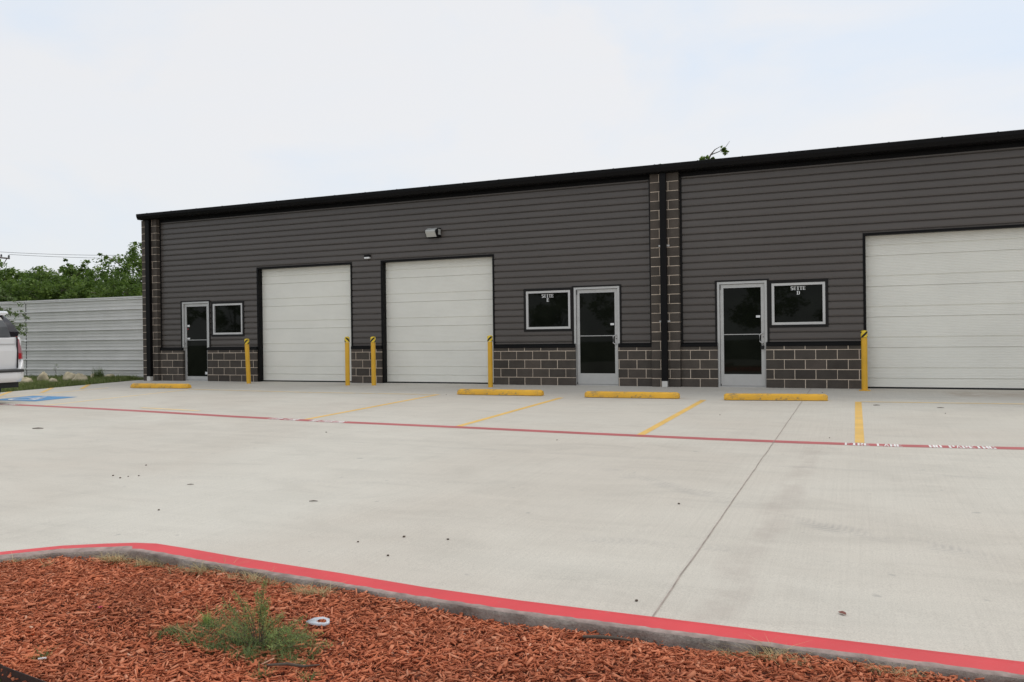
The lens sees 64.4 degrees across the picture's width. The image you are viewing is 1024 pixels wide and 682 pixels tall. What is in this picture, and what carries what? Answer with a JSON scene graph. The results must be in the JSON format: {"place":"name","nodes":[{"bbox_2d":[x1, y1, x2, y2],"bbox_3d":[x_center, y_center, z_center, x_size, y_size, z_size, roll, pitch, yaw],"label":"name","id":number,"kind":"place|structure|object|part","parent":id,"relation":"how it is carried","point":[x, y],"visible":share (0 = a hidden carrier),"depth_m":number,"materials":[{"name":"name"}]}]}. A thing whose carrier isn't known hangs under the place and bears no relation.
{"place":"outdoors","nodes":[
{"label":"outdoors","id":0,"kind":"place"},
{"bbox_2d":[0,380,1023,661],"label":"parking lot","id":1,"kind":"structure","parent":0,"point":[882,516],"depth_m":6.98,"materials":[{"name":"concrete"}]},
{"bbox_2d":[0,311,23,391],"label":"parked suv","id":2,"kind":"object","parent":1,"relation":"on","point":[11,367],"visible":1,"depth_m":16.87,"materials":[{"name":"white paint"}]},
{"bbox_3d":[-10.788,-0.282,16.280,0.147,0.408,1.460,-1,0,23],"label":"rear window","id":3,"kind":"part","parent":2,"relation":"part of","materials":[{"name":"grey glass"}]},
{"bbox_2d":[130,383,191,387],"bbox_3d":[-8.815,1.119,20.392,1.784,0.110,0.163,-1,1,19],"label":"wheel stop","id":4,"kind":"object","parent":1,"relation":"on","point":[150,385],"visible":1,"depth_m":20.34,"materials":[{"name":"yellow paint"}]},
{"bbox_2d":[244,339,250,383],"bbox_3d":[-6.981,0.539,21.478,0.167,1.204,0.124,-1,0,23],"label":"bollard","id":5,"kind":"object","parent":1,"relation":"on","point":[247,361],"visible":0.98,"depth_m":21.43,"materials":[{"name":"yellow metal"}]},
{"bbox_2d":[345,337,349,384],"bbox_3d":[-4.060,0.501,20.051,0.124,1.224,0.124,-1,0,23],"label":"bollard","id":6,"kind":"object","parent":1,"relation":"on","point":[347,363],"visible":0.98,"depth_m":20.01,"materials":[{"name":"yellow metal"}]},
{"bbox_2d":[370,336,375,384],"bbox_3d":[-3.389,0.496,19.875,0.125,1.214,0.124,-1,0,23],"label":"bollard","id":7,"kind":"object","parent":1,"relation":"on","point":[373,361],"visible":1,"depth_m":19.83,"materials":[{"name":"yellow metal"}]},
{"bbox_2d":[487,335,492,386],"bbox_3d":[-0.496,0.472,18.545,0.124,1.204,0.124,-1,0,23],"label":"bollard","id":8,"kind":"object","parent":1,"relation":"on","point":[490,363],"visible":1,"depth_m":18.50,"materials":[{"name":"yellow metal"}]},
{"bbox_2d":[0,555,984,681],"bbox_3d":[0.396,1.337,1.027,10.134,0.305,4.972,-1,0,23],"label":"mulch","id":9,"kind":"object","parent":1,"relation":"on","point":[146,585],"visible":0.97,"depth_m":3.34,"materials":[{"name":"brown wood"}]},
{"bbox_2d":[0,664,45,681],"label":"garden edging","id":10,"kind":"object","parent":9,"relation":"on","point":[15,674],"visible":1,"depth_m":3.05,"materials":[{"name":"black plastic"}]},
{"bbox_2d":[185,577,335,650],"bbox_3d":[-1.031,1.116,3.301,0.781,0.300,0.206,-1,0,23],"label":"weed plant","id":11,"kind":"object","parent":9,"relation":"on","point":[263,627],"visible":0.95,"depth_m":3.33,"materials":[{"name":"green plant"}]},
{"bbox_2d":[267,662,319,667],"bbox_3d":[-0.833,1.233,3.088,0.210,0.018,0.024,-1,0,7],"label":"stick","id":12,"kind":"object","parent":9,"relation":"on","point":[289,664],"visible":1,"depth_m":3.09,"materials":[{"name":"brown wood"}]},
{"bbox_2d":[306,617,329,625],"bbox_3d":[-0.844,1.222,3.549,0.120,0.028,0.040,-1,0,23],"label":"plastic lid","id":13,"kind":"object","parent":9,"relation":"on","point":[312,621],"visible":0.97,"depth_m":3.55,"materials":[{"name":"white plastic"}]},
{"bbox_2d":[28,603,771,681],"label":"weed grass","id":14,"kind":"structure","parent":9,"relation":"on","point":[238,641],"depth_m":3.35,"materials":[{"name":"green plant"}]},
{"bbox_2d":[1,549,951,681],"bbox_3d":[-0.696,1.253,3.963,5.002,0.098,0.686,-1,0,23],"label":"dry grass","id":15,"kind":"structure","parent":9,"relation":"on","point":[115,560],"depth_m":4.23,"materials":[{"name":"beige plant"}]},
{"bbox_2d":[583,635,631,640],"bbox_3d":[0.393,1.230,3.369,0.204,0.020,0.019,-1,0,14],"label":"stick","id":16,"kind":"object","parent":9,"relation":"on","point":[604,637],"visible":1,"depth_m":3.37,"materials":[{"name":"brown wood"}]},
{"bbox_2d":[457,389,543,395],"bbox_3d":[-0.247,1.032,16.456,1.850,0.110,0.163,-1,1,22],"label":"wheel stop","id":17,"kind":"object","parent":1,"relation":"on","point":[500,392],"visible":1,"depth_m":16.39,"materials":[{"name":"yellow paint"}]},
{"bbox_2d":[0,543,1023,681],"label":"curb","id":18,"kind":"structure","parent":1,"relation":"on","point":[684,634],"depth_m":3.58,"materials":[{"name":"red paint"}]},
{"bbox_2d":[584,391,679,398],"bbox_3d":[2.245,1.007,15.288,1.791,0.110,0.163,-1,1,21],"label":"wheel stop","id":19,"kind":"object","parent":1,"relation":"on","point":[618,394],"visible":1,"depth_m":15.22,"materials":[{"name":"yellow paint"}]},
{"bbox_2d":[724,393,827,400],"bbox_3d":[4.626,0.980,14.309,1.734,0.110,0.163,-1,1,16],"label":"wheel stop","id":20,"kind":"object","parent":1,"relation":"on","point":[766,396],"visible":1,"depth_m":14.24,"materials":[{"name":"yellow paint"}]},
{"bbox_2d":[859,330,869,390],"bbox_3d":[6.864,0.387,15.835,0.200,1.194,0.200,-1,0,23],"label":"bollard","id":21,"kind":"object","parent":1,"relation":"on","point":[864,365],"visible":0.98,"depth_m":15.79,"materials":[{"name":"yellow metal"}]},
{"bbox_2d":[0,0,1023,340],"label":"sky","id":22,"kind":"structure","parent":0,"point":[112,112],"materials":[{"name":"white"}]},
{"bbox_3d":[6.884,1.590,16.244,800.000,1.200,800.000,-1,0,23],"label":"ground","id":23,"kind":"structure","parent":0,"visible":0},
{"bbox_2d":[0,254,9,263],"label":"utility pole","id":24,"kind":"object","parent":23,"relation":"on","point":[1,257],"visible":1,"depth_m":59.84,"materials":[{"name":"grey wood"}]},
{"bbox_2d":[0,277,41,322],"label":"bush","id":25,"kind":"object","parent":23,"relation":"on","point":[10,284],"visible":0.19,"depth_m":42.04,"materials":[{"name":"green plant"}]},
{"bbox_2d":[0,259,53,298],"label":"oak tree","id":26,"kind":"object","parent":23,"relation":"on","point":[8,273],"visible":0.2,"depth_m":47.35,"materials":[{"name":"green plant"}]},
{"bbox_2d":[18,264,75,300],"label":"oak tree","id":27,"kind":"object","parent":23,"relation":"on","point":[35,268],"visible":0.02,"depth_m":48.60,"materials":[{"name":"green plant"}]},
{"bbox_2d":[4,274,106,300],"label":"bush","id":28,"kind":"object","parent":23,"relation":"on","point":[40,292],"visible":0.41,"depth_m":40.10,"materials":[{"name":"green plant"}]},
{"bbox_2d":[19,258,110,297],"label":"oak tree","id":29,"kind":"object","parent":23,"relation":"on","point":[70,270],"visible":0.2,"depth_m":46.20,"materials":[{"name":"green plant"}]},
{"bbox_2d":[0,296,143,376],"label":"metal fence","id":30,"kind":"object","parent":23,"relation":"on","point":[84,336],"visible":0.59,"depth_m":25.33,"materials":[{"name":"metal"}]},
{"bbox_2d":[59,276,111,298],"bbox_3d":[-19.922,-0.863,39.162,4.572,4.746,3.853,-1,0,23],"label":"bush","id":31,"kind":"object","parent":23,"relation":"on","point":[79,290],"visible":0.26,"depth_m":38.45,"materials":[{"name":"green plant"}]},
{"bbox_2d":[69,241,141,289],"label":"oak tree","id":32,"kind":"object","parent":23,"relation":"on","point":[124,263],"visible":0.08,"depth_m":46.79,"materials":[{"name":"green plant"}]},
{"bbox_2d":[84,242,141,295],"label":"oak tree","id":33,"kind":"object","parent":23,"relation":"on","point":[136,264],"visible":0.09,"depth_m":43.66,"materials":[{"name":"green plant"}]},
{"bbox_2d":[91,266,141,297],"bbox_3d":[-17.409,-0.936,37.379,4.285,4.843,3.702,-1,0,37],"label":"bush","id":34,"kind":"object","parent":23,"relation":"on","point":[124,284],"visible":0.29,"depth_m":36.39,"materials":[{"name":"green plant"}]},
{"bbox_2d":[136,129,1023,389],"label":"warehouse building","id":35,"kind":"structure","parent":23,"relation":"on","point":[798,269],"depth_m":18.02,"materials":[{"name":"paint"}]},
{"bbox_2d":[180,300,210,380],"bbox_3d":[-8.905,-0.007,23.023,1.080,2.270,0.177,-1,0,23],"label":"entry door","id":36,"kind":"structure","parent":35,"relation":"in","point":[195,315],"depth_m":23.03,"materials":[{"name":"black metal"}]},
{"bbox_2d":[211,301,244,336],"bbox_3d":[-7.858,-0.611,22.548,1.156,0.971,0.106,-1,0,23],"label":"window","id":37,"kind":"structure","parent":35,"relation":"in","point":[227,317],"depth_m":22.55,"materials":[{"name":"black glass"}]},
{"bbox_2d":[256,262,352,381],"bbox_3d":[-5.479,-0.456,21.593,3.067,3.113,0.187,-1,0,23],"label":"overhead door","id":38,"kind":"structure","parent":35,"relation":"in","point":[305,312],"depth_m":21.70,"materials":[{"name":"metal"}]},
{"bbox_2d":[425,228,440,237],"bbox_3d":[-1.939,-2.647,19.875,0.359,0.232,0.204,-1,0,23],"label":"wall light","id":39,"kind":"object","parent":35,"relation":"attached to","point":[432,232],"visible":1,"depth_m":19.83,"materials":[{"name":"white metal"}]},
{"bbox_2d":[380,254,494,383],"bbox_3d":[-1.825,-0.496,20.048,3.142,3.113,0.187,-1,0,23],"label":"overhead door","id":40,"kind":"structure","parent":35,"relation":"in","point":[438,313],"depth_m":20.13,"materials":[{"name":"metal"}]},
{"bbox_2d":[523,287,572,331],"bbox_3d":[0.850,-0.722,18.867,1.206,1.001,0.106,-1,0,23],"label":"window","id":41,"kind":"structure","parent":35,"relation":"in","point":[545,309],"depth_m":18.86,"materials":[{"name":"black glass"}]},
{"bbox_2d":[572,284,621,385],"bbox_3d":[1.941,-0.126,18.438,1.163,2.270,0.177,-1,0,23],"label":"entry door","id":42,"kind":"structure","parent":35,"relation":"in","point":[597,310],"depth_m":18.43,"materials":[{"name":"black metal"}]},
{"bbox_2d":[715,279,769,387],"bbox_3d":[4.875,-0.158,17.198,1.107,2.270,0.177,-1,0,23],"label":"entry door","id":43,"kind":"structure","parent":35,"relation":"in","point":[741,306],"depth_m":17.19,"materials":[{"name":"black metal"}]},
{"bbox_2d":[768,279,828,327],"bbox_3d":[5.893,-0.769,16.736,1.156,0.976,0.106,-1,0,23],"label":"window","id":44,"kind":"structure","parent":35,"relation":"in","point":[792,303],"depth_m":16.72,"materials":[{"name":"black glass"}]},
{"bbox_2d":[863,224,1023,389],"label":"overhead door","id":45,"kind":"structure","parent":35,"relation":"in","point":[943,308],"depth_m":15.79,"materials":[{"name":"metal"}]},
{"bbox_2d":[660,141,729,163],"bbox_3d":[9.018,-4.217,38.641,4.731,10.526,4.869,-1,0,-7],"label":"tree","id":46,"kind":"object","parent":23,"relation":"on","point":[723,150],"visible":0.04,"depth_m":38.81,"materials":[{"name":"green plant"}]},
{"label":"utility pole","id":47,"kind":"object","parent":23,"relation":"on","visible":0},
{"bbox_2d":[9,254,120,258],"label":"power line","id":48,"kind":"object","parent":47,"relation":"attached to","point":[53,256],"visible":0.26,"depth_m":60.04,"materials":[{"name":"black metal"}]},
{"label":"grass verge","id":49,"kind":"structure","parent":0,"visible":0},
{"bbox_2d":[0,287,30,335],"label":"sapling","id":50,"kind":"object","parent":49,"relation":"on","point":[15,314],"visible":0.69,"depth_m":24.11,"materials":[{"name":"green plant"}]},
{"bbox_2d":[18,377,32,382],"bbox_3d":[-13.531,1.157,22.653,0.303,0.326,0.426,-1,0,38],"label":"rock","id":51,"kind":"object","parent":49,"relation":"on","point":[26,379],"visible":0.52,"depth_m":22.56,"materials":[{"name":"stone"}]},
{"bbox_2d":[37,371,48,380],"bbox_3d":[-13.433,1.100,23.270,0.308,0.471,0.360,-1,0,10],"label":"rock","id":52,"kind":"object","parent":49,"relation":"on","point":[42,375],"visible":0.46,"depth_m":23.18,"materials":[{"name":"stone"}]},
{"bbox_2d":[63,372,75,380],"bbox_3d":[-12.656,1.095,23.272,0.368,0.449,0.300,-1,0,-3],"label":"rock","id":53,"kind":"object","parent":49,"relation":"on","point":[67,375],"visible":0.48,"depth_m":23.19,"materials":[{"name":"stone"}]},
{"bbox_2d":[1,366,143,391],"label":"grass","id":54,"kind":"structure","parent":49,"relation":"on","point":[97,378],"depth_m":22.63,"materials":[{"name":"green plant"}]},
{"bbox_2d":[73,373,87,380],"bbox_3d":[-12.212,1.108,22.963,0.334,0.401,0.442,-1,0,35],"label":"rock","id":55,"kind":"object","parent":49,"relation":"on","point":[79,376],"visible":0.56,"depth_m":22.88,"materials":[{"name":"stone"}]}
]}

